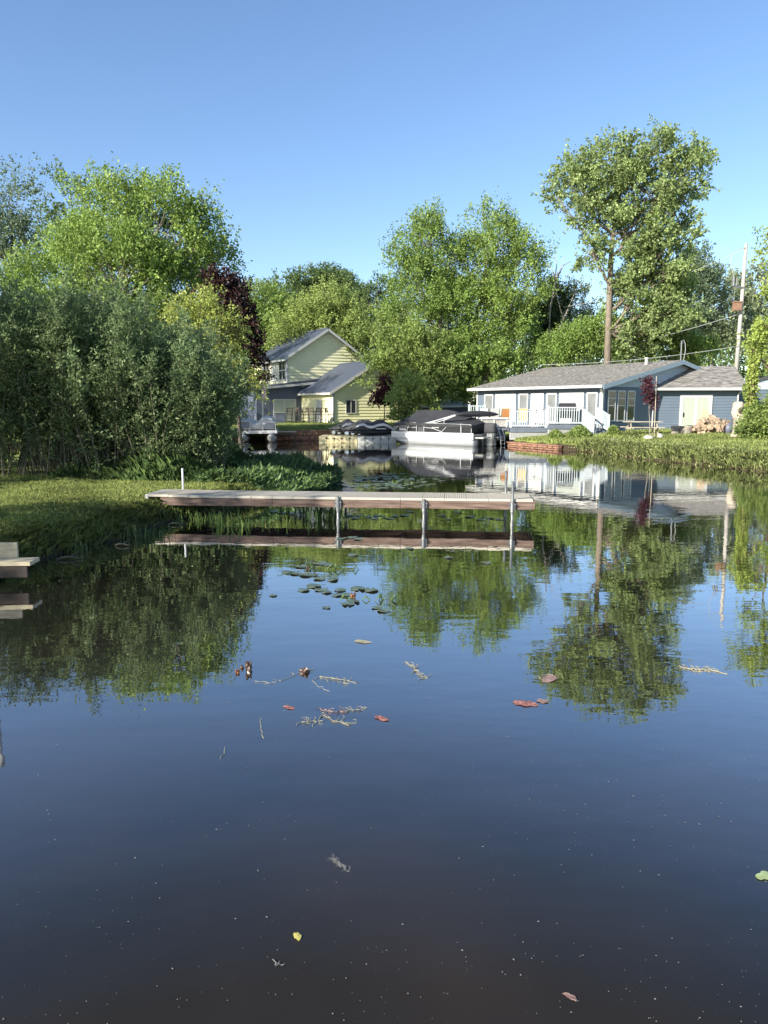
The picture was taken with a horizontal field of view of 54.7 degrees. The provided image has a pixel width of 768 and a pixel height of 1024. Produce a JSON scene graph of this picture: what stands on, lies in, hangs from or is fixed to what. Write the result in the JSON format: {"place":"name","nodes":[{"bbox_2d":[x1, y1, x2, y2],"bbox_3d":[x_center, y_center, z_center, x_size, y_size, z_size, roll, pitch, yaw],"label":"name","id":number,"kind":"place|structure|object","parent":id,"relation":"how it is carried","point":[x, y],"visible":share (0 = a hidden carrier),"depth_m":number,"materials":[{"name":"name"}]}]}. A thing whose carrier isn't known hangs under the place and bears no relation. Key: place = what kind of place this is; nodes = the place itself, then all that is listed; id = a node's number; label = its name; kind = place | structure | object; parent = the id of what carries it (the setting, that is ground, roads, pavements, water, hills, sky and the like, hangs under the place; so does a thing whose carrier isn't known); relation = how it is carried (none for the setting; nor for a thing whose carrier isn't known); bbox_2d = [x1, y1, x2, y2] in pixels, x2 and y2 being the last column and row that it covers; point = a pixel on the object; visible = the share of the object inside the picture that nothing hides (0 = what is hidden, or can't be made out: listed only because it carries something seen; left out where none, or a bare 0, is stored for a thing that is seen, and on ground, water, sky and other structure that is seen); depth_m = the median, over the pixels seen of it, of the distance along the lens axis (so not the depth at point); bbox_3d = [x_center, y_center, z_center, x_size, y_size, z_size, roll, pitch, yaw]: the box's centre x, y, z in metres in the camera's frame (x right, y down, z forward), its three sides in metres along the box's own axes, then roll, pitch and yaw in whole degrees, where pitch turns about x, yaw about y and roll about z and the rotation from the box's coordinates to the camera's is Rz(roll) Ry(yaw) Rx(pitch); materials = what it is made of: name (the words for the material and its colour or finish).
{"place":"outdoors","nodes":[
{"label":"outdoors","id":0,"kind":"place"},
{"bbox_2d":[233,422,395,435],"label":"lawn grass","id":1,"kind":"structure","parent":0,"point":[301,426],"depth_m":52.85,"materials":[{"name":"green plant"}]},
{"bbox_2d":[0,440,767,1023],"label":"water","id":2,"kind":"structure","parent":0,"point":[146,846],"depth_m":4.68,"materials":[{"name":"blue liquid"}]},
{"bbox_2d":[207,510,249,526],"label":"marsh plant","id":3,"kind":"object","parent":2,"relation":"in","point":[219,523],"visible":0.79,"depth_m":13.75,"materials":[{"name":"green plant"}]},
{"bbox_2d":[237,415,278,441],"bbox_3d":[-7.934,-5.277,47.080,2.400,1.735,4.073,-1,8,-6],"label":"covered deck boat","id":4,"kind":"object","parent":2,"relation":"on","point":[266,424],"visible":0.86,"depth_m":45.45,"materials":[{"name":"metal"}]},
{"bbox_2d":[265,431,296,441],"bbox_3d":[-6.637,-4.520,47.624,2.000,1.330,1.640,-1,8,-10],"label":"wooden landing","id":5,"kind":"object","parent":2,"relation":"in","point":[294,433],"visible":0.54,"depth_m":46.81,"materials":[{"name":"grey wood"}]},
{"bbox_2d":[277,507,306,516],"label":"marsh plant","id":6,"kind":"object","parent":2,"relation":"in","point":[288,512],"visible":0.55,"depth_m":15.05,"materials":[{"name":"green plant"}]},
{"bbox_2d":[296,712,355,725],"bbox_3d":[-0.404,1.469,5.255,0.415,0.014,0.261,0,8,0],"label":"weed strand","id":7,"kind":"object","parent":2,"relation":"on","point":[333,721],"visible":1,"depth_m":5.23,"materials":[{"name":"plant"}]},
{"bbox_2d":[304,507,349,520],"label":"marsh plant","id":8,"kind":"object","parent":2,"relation":"in","point":[330,515],"visible":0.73,"depth_m":14.50,"materials":[{"name":"green plant"}]},
{"bbox_2d":[319,435,358,442],"bbox_3d":[-2.785,-4.522,46.500,2.322,0.550,3.046,0,8,0],"label":"jet ski float","id":9,"kind":"object","parent":2,"relation":"on","point":[338,438],"visible":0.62,"depth_m":45.04,"materials":[{"name":"beige plastic"}]},
{"bbox_2d":[328,419,371,433],"bbox_3d":[-1.865,-5.409,47.022,3.300,0.980,1.135,-1,8,-8],"label":"jet ski","id":10,"kind":"object","parent":9,"relation":"on","point":[337,428],"visible":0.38,"depth_m":46.63,"materials":[{"name":"black plastic"}]},
{"bbox_2d":[358,435,395,442],"bbox_3d":[-0.425,-4.515,46.450,2.342,0.550,3.146,0,8,0],"label":"jet ski float","id":11,"kind":"object","parent":2,"relation":"on","point":[376,439],"visible":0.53,"depth_m":44.94,"materials":[{"name":"plastic"}]},
{"bbox_2d":[341,419,394,434],"bbox_3d":[-0.965,-5.219,45.686,3.300,0.980,1.135,-1,8,-8],"label":"jet ski","id":12,"kind":"object","parent":11,"relation":"on","point":[363,427],"visible":0.96,"depth_m":45.33,"materials":[{"name":"black plastic"}]},
{"bbox_2d":[2,628,766,1023],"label":"floating specks","id":13,"kind":"object","parent":2,"relation":"on","point":[482,846],"visible":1,"depth_m":3.20,"materials":[{"name":"brown plant"}]},
{"bbox_2d":[391,410,504,446],"bbox_3d":[3.728,-4.772,43.467,6.716,2.400,2.526,7,11,41],"label":"pontoon boat","id":14,"kind":"object","parent":2,"relation":"on","point":[443,427],"visible":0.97,"depth_m":42.34,"materials":[{"name":"metal"}]},
{"bbox_2d":[513,700,537,705],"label":"floating leaf","id":15,"kind":"object","parent":2,"relation":"on","point":[523,702],"visible":1,"depth_m":5.54,"materials":[{"name":"plant"}]},
{"bbox_2d":[677,664,727,673],"bbox_3d":[2.681,1.327,6.258,0.401,0.016,0.178,2,8,14],"label":"weed strand","id":16,"kind":"object","parent":2,"relation":"on","point":[709,669],"visible":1,"depth_m":6.25,"materials":[{"name":"plant"}]},
{"bbox_2d":[0,407,767,560],"bbox_3d":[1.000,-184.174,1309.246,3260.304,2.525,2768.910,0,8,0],"label":"ground","id":17,"kind":"structure","parent":0,"point":[565,446],"depth_m":26.80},
{"bbox_2d":[0,542,39,577],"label":"lumber step","id":18,"kind":"object","parent":17,"relation":"on","point":[13,564],"visible":1,"depth_m":9.20,"materials":[{"name":"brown wood"}]},
{"bbox_2d":[0,153,50,427],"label":"oak tree","id":19,"kind":"object","parent":17,"relation":"on","point":[16,223],"visible":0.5,"depth_m":45.66,"materials":[{"name":"green plant"}]},
{"bbox_2d":[0,304,57,465],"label":"willow shrub","id":20,"kind":"object","parent":17,"relation":"on","point":[10,422],"depth_m":22.22,"materials":[{"name":"green plant"}]},
{"bbox_2d":[0,284,95,476],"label":"willow shrub","id":21,"kind":"object","parent":17,"relation":"on","point":[5,455],"visible":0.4,"depth_m":17.92,"materials":[{"name":"green plant"}]},
{"bbox_2d":[0,282,110,470],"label":"willow shrub","id":22,"kind":"object","parent":17,"relation":"on","point":[44,447],"visible":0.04,"depth_m":20.07,"materials":[{"name":"green plant"}]},
{"bbox_2d":[0,256,139,474],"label":"willow shrub","id":23,"kind":"object","parent":17,"relation":"on","point":[64,293],"visible":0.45,"depth_m":17.89,"materials":[{"name":"green plant"}]},
{"bbox_2d":[13,152,137,288],"bbox_3d":[-23.130,-15.820,54.599,10.688,19.198,8.589,-7,11,-41],"label":"oak tree","id":24,"kind":"object","parent":17,"relation":"on","point":[55,210],"visible":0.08,"depth_m":52.86,"materials":[{"name":"green plant"}]},
{"bbox_2d":[1,276,187,473],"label":"willow shrub","id":25,"kind":"object","parent":17,"relation":"on","point":[140,328],"visible":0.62,"depth_m":17.94,"materials":[{"name":"green plant"}]},
{"bbox_2d":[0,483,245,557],"bbox_3d":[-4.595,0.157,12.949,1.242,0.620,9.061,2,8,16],"label":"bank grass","id":26,"kind":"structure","parent":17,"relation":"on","point":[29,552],"depth_m":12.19,"materials":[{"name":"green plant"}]},
{"bbox_2d":[0,151,255,351],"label":"maple tree","id":27,"kind":"object","parent":17,"relation":"on","point":[128,236],"visible":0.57,"depth_m":38.86,"materials":[{"name":"green plant"}]},
{"bbox_2d":[0,470,270,554],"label":"grass","id":28,"kind":"structure","parent":17,"relation":"on","point":[67,494],"depth_m":14.41,"materials":[{"name":"green plant"}]},
{"bbox_2d":[58,298,228,460],"bbox_3d":[-5.968,-2.878,18.658,3.928,4.800,3.234,0,8,0],"label":"willow shrub","id":29,"kind":"object","parent":17,"relation":"on","point":[178,349],"visible":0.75,"depth_m":18.14,"materials":[{"name":"green plant"}]},
{"bbox_2d":[133,525,175,537],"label":"marsh grass","id":30,"kind":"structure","parent":17,"relation":"on","point":[162,531],"depth_m":12.66,"materials":[{"name":"green plant"}]},
{"bbox_2d":[92,308,228,452],"bbox_3d":[-6.479,-3.280,20.921,4.266,4.835,3.588,0,8,0],"label":"willow shrub","id":31,"kind":"object","parent":17,"relation":"on","point":[199,333],"visible":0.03,"depth_m":20.24,"materials":[{"name":"green plant"}]},
{"bbox_2d":[43,441,317,482],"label":"tall reed grass","id":32,"kind":"structure","parent":17,"relation":"on","point":[169,466],"depth_m":18.12,"materials":[{"name":"green plant"}]},
{"bbox_2d":[169,507,224,521],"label":"marsh grass","id":33,"kind":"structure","parent":17,"relation":"on","point":[196,516],"depth_m":14.52,"materials":[{"name":"green plant"}]},
{"bbox_2d":[130,333,264,467],"bbox_3d":[-4.772,-2.609,19.160,3.263,3.881,3.112,0,8,0],"label":"willow shrub","id":34,"kind":"object","parent":17,"relation":"on","point":[221,416],"visible":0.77,"depth_m":18.70,"materials":[{"name":"green plant"}]},
{"bbox_2d":[151,274,275,415],"bbox_3d":[-7.047,-5.173,30.539,5.194,8.942,3.585,0,8,0],"label":"boxelder tree","id":35,"kind":"object","parent":17,"relation":"on","point":[209,302],"visible":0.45,"depth_m":30.03,"materials":[{"name":"green plant"}]},
{"bbox_2d":[190,260,276,448],"bbox_3d":[-7.705,-7.190,37.783,4.016,11.009,3.863,-5,9,-30],"label":"purple maple","id":36,"kind":"object","parent":17,"relation":"on","point":[236,293],"visible":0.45,"depth_m":37.02,"materials":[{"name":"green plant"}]},
{"bbox_2d":[224,277,268,373],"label":"poplar tree","id":37,"kind":"object","parent":17,"relation":"on","point":[249,281],"visible":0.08,"depth_m":74.80,"materials":[{"name":"green plant"}]},
{"bbox_2d":[192,451,345,490],"bbox_3d":[-2.868,-1.161,21.033,3.491,1.032,7.368,0,8,0],"label":"bank ground cover","id":38,"kind":"object","parent":17,"relation":"on","point":[273,466],"visible":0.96,"depth_m":19.24,"materials":[{"name":"green plant"}]},
{"bbox_2d":[240,277,310,373],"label":"linden tree","id":39,"kind":"object","parent":17,"relation":"on","point":[275,294],"visible":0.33,"depth_m":72.83,"materials":[{"name":"green plant"}]},
{"bbox_2d":[274,412,284,422],"bbox_3d":[-8.167,-7.351,58.144,0.920,0.870,0.660,-3,9,-20],"label":"patio cabinet","id":40,"kind":"object","parent":17,"relation":"on","point":[279,417],"visible":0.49,"depth_m":57.88,"materials":[{"name":"plastic"}]},
{"bbox_2d":[277,430,350,440],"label":"block retaining wall","id":41,"kind":"structure","parent":17,"relation":"on","point":[317,433],"depth_m":48.08,"materials":[{"name":"beige concrete"}]},
{"bbox_2d":[258,270,371,351],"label":"young maple","id":42,"kind":"object","parent":17,"relation":"on","point":[312,308],"visible":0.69,"depth_m":68.98,"materials":[{"name":"green plant"}]},
{"bbox_2d":[255,261,375,334],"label":"oak tree","id":43,"kind":"object","parent":17,"relation":"on","point":[296,276],"visible":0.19,"depth_m":87.84,"materials":[{"name":"green plant"}]},
{"bbox_2d":[236,327,405,422],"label":"yellow house","id":44,"kind":"structure","parent":17,"relation":"on","point":[314,369],"depth_m":63.94,"materials":[{"name":"yellow wood"}]},
{"bbox_2d":[270,362,277,381],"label":"window","id":45,"kind":"structure","parent":44,"relation":"in","point":[274,371],"depth_m":66.35,"materials":[{"name":"white glass"}]},
{"bbox_2d":[278,360,285,380],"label":"window","id":46,"kind":"structure","parent":44,"relation":"in","point":[282,364],"depth_m":64.83,"materials":[{"name":"white glass"}]},
{"bbox_2d":[273,399,295,420],"bbox_3d":[-8.535,-8.669,63.965,2.100,2.100,0.052,-5,9,-30],"label":"patio door","id":47,"kind":"structure","parent":44,"relation":"in","point":[281,405],"depth_m":63.95,"materials":[{"name":"white paint"}]},
{"bbox_2d":[346,400,356,413],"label":"window","id":48,"kind":"structure","parent":44,"relation":"in","point":[351,408],"depth_m":60.14,"materials":[{"name":"white paint"}]},
{"bbox_2d":[298,261,373,323],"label":"oak tree","id":49,"kind":"object","parent":17,"relation":"on","point":[327,266],"visible":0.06,"depth_m":90.81,"materials":[{"name":"green plant"}]},
{"bbox_2d":[145,468,534,525],"bbox_3d":[-0.888,0.165,14.703,7.526,1.930,1.104,1,8,5],"label":"dock","id":50,"kind":"object","parent":17,"relation":"on","point":[512,502],"visible":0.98,"depth_m":14.28,"materials":[{"name":"beige wood"}]},
{"bbox_2d":[347,270,405,353],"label":"half bare tree","id":51,"kind":"object","parent":17,"relation":"on","point":[371,285],"visible":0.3,"depth_m":80.70,"materials":[{"name":"green plant"}]},
{"bbox_2d":[367,372,394,420],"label":"maroon sapling","id":52,"kind":"object","parent":17,"relation":"on","point":[379,394],"visible":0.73,"depth_m":52.45,"materials":[{"name":"red plant"}]},
{"bbox_2d":[332,293,431,384],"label":"maple tree","id":53,"kind":"object","parent":17,"relation":"on","point":[362,336],"visible":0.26,"depth_m":67.20,"materials":[{"name":"green plant"}]},
{"bbox_2d":[350,312,470,404],"bbox_3d":[2.080,-10.705,56.004,9.487,8.786,6.169,0,8,0],"label":"understory bush","id":54,"kind":"object","parent":17,"relation":"on","point":[429,362],"visible":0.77,"depth_m":54.95,"materials":[{"name":"green plant"}]},
{"bbox_2d":[380,368,443,426],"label":"garden bush","id":55,"kind":"object","parent":17,"relation":"on","point":[412,395],"visible":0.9,"depth_m":50.92,"materials":[{"name":"green plant"}]},
{"bbox_2d":[373,194,494,399],"bbox_3d":[3.866,-15.751,58.350,9.475,18.025,7.959,0,8,0],"label":"silver maple","id":56,"kind":"object","parent":17,"relation":"on","point":[433,303],"visible":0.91,"depth_m":57.03,"materials":[{"name":"grey plant"}]},
{"bbox_2d":[399,399,472,419],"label":"garden shed","id":57,"kind":"structure","parent":17,"relation":"on","point":[458,407],"depth_m":55.94,"materials":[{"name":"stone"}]},
{"bbox_2d":[181,304,767,410],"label":"woods","id":58,"kind":"object","parent":17,"relation":"on","point":[725,363],"visible":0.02,"depth_m":102.75,"materials":[{"name":"green plant"}]},
{"bbox_2d":[425,330,525,406],"bbox_3d":[6.706,-10.205,57.020,8.622,7.410,5.349,0,8,0],"label":"understory bush","id":59,"kind":"object","parent":17,"relation":"on","point":[475,361],"visible":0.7,"depth_m":56.12,"materials":[{"name":"green plant"}]},
{"bbox_2d":[429,186,565,403],"bbox_3d":[8.127,-16.180,59.483,11.750,18.563,7.916,0,8,0],"label":"silver maple","id":60,"kind":"object","parent":17,"relation":"on","point":[500,300],"visible":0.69,"depth_m":57.77,"materials":[{"name":"grey plant"}]},
{"bbox_2d":[507,442,562,449],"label":"block retaining wall","id":61,"kind":"structure","parent":17,"relation":"on","point":[538,445],"depth_m":39.40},
{"bbox_2d":[468,404,609,444],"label":"deck","id":62,"kind":"structure","parent":17,"relation":"on","point":[524,430],"depth_m":41.63,"materials":[{"name":"wood"}]},
{"bbox_2d":[479,417,508,426],"bbox_3d":[6.209,-5.077,42.054,1.620,0.560,0.480,0,8,0],"label":"deck bench","id":63,"kind":"object","parent":62,"relation":"on","point":[500,421],"visible":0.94,"depth_m":41.88,"materials":[{"name":"white paint"}]},
{"bbox_2d":[506,270,582,366],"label":"dark spruce","id":64,"kind":"object","parent":17,"relation":"on","point":[556,315],"visible":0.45,"depth_m":66.96,"materials":[{"name":"green plant"}]},
{"bbox_2d":[547,429,562,438],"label":"weed clump","id":65,"kind":"object","parent":17,"relation":"on","point":[554,433],"visible":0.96,"depth_m":39.83,"materials":[{"name":"green plant"}]},
{"bbox_2d":[546,255,569,365],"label":"dead tree","id":66,"kind":"object","parent":17,"relation":"on","point":[553,297],"visible":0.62,"depth_m":65.93,"materials":[{"name":"brown wood"}]},
{"bbox_2d":[550,261,575,366],"bbox_3d":[14.818,-13.932,61.656,1.981,13.357,0.302,0,8,0],"label":"dead tree","id":67,"kind":"object","parent":17,"relation":"on","point":[564,316],"visible":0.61,"depth_m":61.14,"materials":[{"name":"brown wood"}]},
{"bbox_2d":[523,302,632,370],"bbox_3d":[15.036,-11.293,57.153,8.696,9.445,5.410,0,8,0],"label":"roadside shrub","id":68,"kind":"object","parent":17,"relation":"on","point":[563,343],"visible":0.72,"depth_m":56.04,"materials":[{"name":"green plant"}]},
{"bbox_2d":[567,425,591,437],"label":"weed clump","id":69,"kind":"object","parent":17,"relation":"on","point":[579,431],"visible":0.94,"depth_m":39.10,"materials":[{"name":"green plant"}]},
{"bbox_2d":[548,275,615,364],"bbox_3d":[17.392,-14.152,64.649,6.657,12.890,5.018,3,9,20],"label":"young poplar","id":70,"kind":"object","parent":17,"relation":"on","point":[582,311],"visible":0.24,"depth_m":63.84,"materials":[{"name":"green plant"}]},
{"bbox_2d":[467,357,700,432],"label":"blue house","id":71,"kind":"structure","parent":17,"relation":"on","point":[613,391],"depth_m":44.44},
{"bbox_2d":[484,394,493,411],"bbox_3d":[6.895,-6.870,48.979,0.052,1.800,0.867,-6,10,-35],"label":"window","id":72,"kind":"structure","parent":71,"relation":"in","point":[488,398],"depth_m":48.91,"materials":[{"name":"white plastic"}]},
{"bbox_2d":[495,394,515,421],"bbox_3d":[7.787,-6.689,47.712,0.052,1.800,1.881,-6,10,-35],"label":"window","id":73,"kind":"structure","parent":71,"relation":"in","point":[502,401],"depth_m":47.58,"materials":[{"name":"white glass"}]},
{"bbox_2d":[518,393,528,422],"bbox_3d":[8.695,-6.505,46.419,0.052,1.800,0.835,-6,10,-35],"label":"window","id":74,"kind":"structure","parent":71,"relation":"in","point":[522,397],"depth_m":46.39,"materials":[{"name":"white glass"}]},
{"bbox_2d":[530,393,543,426],"bbox_3d":[9.366,-6.172,45.498,0.052,2.200,1.068,-6,10,-35],"label":"door","id":75,"kind":"structure","parent":71,"relation":"in","point":[537,399],"depth_m":45.46,"materials":[{"name":"white plastic"}]},
{"bbox_2d":[546,393,556,421],"bbox_3d":[10.029,-6.239,44.547,0.052,1.800,0.820,-6,10,-35],"label":"door","id":76,"kind":"structure","parent":71,"relation":"in","point":[551,398],"depth_m":44.48,"materials":[{"name":"white glass"}]},
{"bbox_2d":[559,392,583,421],"bbox_3d":[10.907,-6.061,43.298,0.052,1.800,1.840,-6,10,-35],"label":"window","id":77,"kind":"structure","parent":71,"relation":"in","point":[571,397],"depth_m":43.09,"materials":[{"name":"white glass"}]},
{"bbox_2d":[586,392,597,423],"bbox_3d":[11.764,-5.888,42.080,0.052,1.800,0.778,-6,10,-35],"label":"window","id":78,"kind":"structure","parent":71,"relation":"in","point":[591,397],"depth_m":42.02,"materials":[{"name":"white glass"}]},
{"bbox_2d":[607,390,616,421],"bbox_3d":[12.880,-5.997,41.963,0.720,1.750,0.052,-6,10,-35],"label":"window","id":79,"kind":"structure","parent":71,"relation":"in","point":[611,405],"depth_m":41.98,"materials":[{"name":"white glass"}]},
{"bbox_2d":[617,390,625,420],"bbox_3d":[13.585,-6.068,42.457,0.720,1.750,0.052,-6,10,-35],"label":"window","id":80,"kind":"structure","parent":71,"relation":"in","point":[621,400],"depth_m":42.45,"materials":[{"name":"grey glass"}]},
{"bbox_2d":[626,391,635,420],"bbox_3d":[14.289,-6.135,42.933,0.720,1.750,0.052,-6,10,-35],"label":"window","id":81,"kind":"structure","parent":71,"relation":"in","point":[630,413],"depth_m":42.95,"materials":[{"name":"white glass"}]},
{"bbox_2d":[606,425,621,434],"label":"weed clump","id":82,"kind":"object","parent":17,"relation":"on","point":[612,429],"visible":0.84,"depth_m":38.80,"materials":[{"name":"green plant"}]},
{"bbox_2d":[530,114,722,363],"bbox_3d":[16.707,-16.496,52.396,12.958,21.109,6.575,0,8,0],"label":"cottonwood tree","id":83,"kind":"object","parent":17,"relation":"on","point":[652,264],"visible":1,"depth_m":51.06,"materials":[{"name":"green plant"}]},
{"bbox_2d":[621,428,640,438],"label":"weed clump","id":84,"kind":"object","parent":17,"relation":"on","point":[629,433],"visible":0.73,"depth_m":36.44,"materials":[{"name":"green plant"}]},
{"bbox_2d":[515,428,767,459],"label":"lawn grass","id":85,"kind":"structure","parent":17,"relation":"on","point":[708,438],"depth_m":34.73,"materials":[{"name":"green plant"}]},
{"bbox_2d":[620,421,664,433],"bbox_3d":[13.250,-4.275,38.143,1.840,0.762,1.630,1,8,4],"label":"picnic table","id":86,"kind":"object","parent":17,"relation":"on","point":[633,427],"visible":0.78,"depth_m":37.71,"materials":[{"name":"brown wood"}]},
{"bbox_2d":[639,374,661,434],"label":"maroon sapling","id":87,"kind":"object","parent":17,"relation":"on","point":[648,390],"visible":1,"depth_m":35.70,"materials":[{"name":"red plant"}]},
{"bbox_2d":[593,306,731,365],"bbox_3d":[20.543,-10.864,55.093,9.712,9.130,4.539,0,8,0],"label":"roadside shrub","id":88,"kind":"object","parent":17,"relation":"on","point":[694,343],"visible":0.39,"depth_m":54.13,"materials":[{"name":"green plant"}]},
{"bbox_2d":[571,432,767,471],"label":"bank weeds","id":89,"kind":"object","parent":17,"relation":"on","point":[677,450],"visible":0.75,"depth_m":29.23,"materials":[{"name":"green plant"}]},
{"bbox_2d":[680,425,692,433],"bbox_3d":[15.391,-4.118,37.797,0.585,0.580,0.600,-3,9,-20],"label":"log round","id":90,"kind":"object","parent":17,"relation":"on","point":[686,429],"visible":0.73,"depth_m":37.54,"materials":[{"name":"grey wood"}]},
{"bbox_2d":[651,237,724,333],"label":"blue willow","id":91,"kind":"object","parent":17,"relation":"on","point":[707,272],"visible":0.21,"depth_m":68.56,"materials":[{"name":"grey plant"}]},
{"bbox_2d":[653,366,767,428],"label":"blue garage","id":92,"kind":"structure","parent":17,"relation":"on","point":[689,395],"depth_m":44.30,"materials":[{"name":"blue wood"}]},
{"bbox_2d":[679,395,712,425],"bbox_3d":[18.579,-5.926,44.262,1.868,2.100,0.074,1,8,5],"label":"sliding door","id":93,"kind":"structure","parent":92,"relation":"in","point":[691,406],"depth_m":44.25,"materials":[{"name":"white plastic"}]},
{"bbox_2d":[692,257,752,365],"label":"silver poplar","id":94,"kind":"object","parent":17,"relation":"on","point":[727,328],"visible":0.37,"depth_m":71.04,"materials":[{"name":"grey plant"}]},
{"bbox_2d":[730,402,743,436],"bbox_3d":[16.151,-4.132,33.767,0.744,1.750,0.717,6,10,34],"label":"weathered stump","id":95,"kind":"object","parent":17,"relation":"on","point":[736,409],"visible":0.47,"depth_m":33.55,"materials":[{"name":"brown wood"}]},
{"bbox_2d":[730,244,747,371],"bbox_3d":[22.524,-11.141,47.763,1.087,11.804,0.593,0,8,0],"label":"utility pole","id":96,"kind":"object","parent":17,"relation":"on","point":[737,305],"visible":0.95,"depth_m":47.37,"materials":[{"name":"grey wood"}]},
{"bbox_2d":[543,346,737,364],"bbox_3d":[16.934,-10.507,49.943,12.579,0.994,0.034,3,9,19],"label":"power line","id":97,"kind":"object","parent":96,"relation":"attached to","point":[636,359],"visible":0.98,"depth_m":50.07,"materials":[{"name":"grey metal"}]},
{"bbox_2d":[716,254,767,376],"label":"silver poplar","id":98,"kind":"object","parent":17,"relation":"on","point":[752,309],"visible":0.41,"depth_m":74.87,"materials":[{"name":"grey plant"}]},
{"bbox_2d":[728,390,767,438],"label":"garden bush","id":99,"kind":"object","parent":17,"relation":"on","point":[752,423],"visible":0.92,"depth_m":32.07,"materials":[{"name":"green plant"}]},
{"bbox_2d":[734,225,767,375],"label":"basswood tree","id":100,"kind":"object","parent":17,"relation":"on","point":[759,339],"visible":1,"depth_m":31.15,"materials":[{"name":"green plant"}]},
{"bbox_2d":[742,315,767,416],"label":"vine covered trunk","id":101,"kind":"object","parent":17,"relation":"on","point":[752,388],"visible":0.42,"depth_m":32.56,"materials":[{"name":"green plant"}]},
{"bbox_2d":[0,0,767,405],"label":"sky","id":102,"kind":"structure","parent":0,"point":[323,122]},
{"bbox_2d":[556,403,577,421],"bbox_3d":[10.417,-5.585,42.209,1.100,1.200,0.589,0,8,0],"label":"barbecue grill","id":103,"kind":"object","parent":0,"point":[567,405],"visible":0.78,"depth_m":41.99,"materials":[{"name":"black metal"}]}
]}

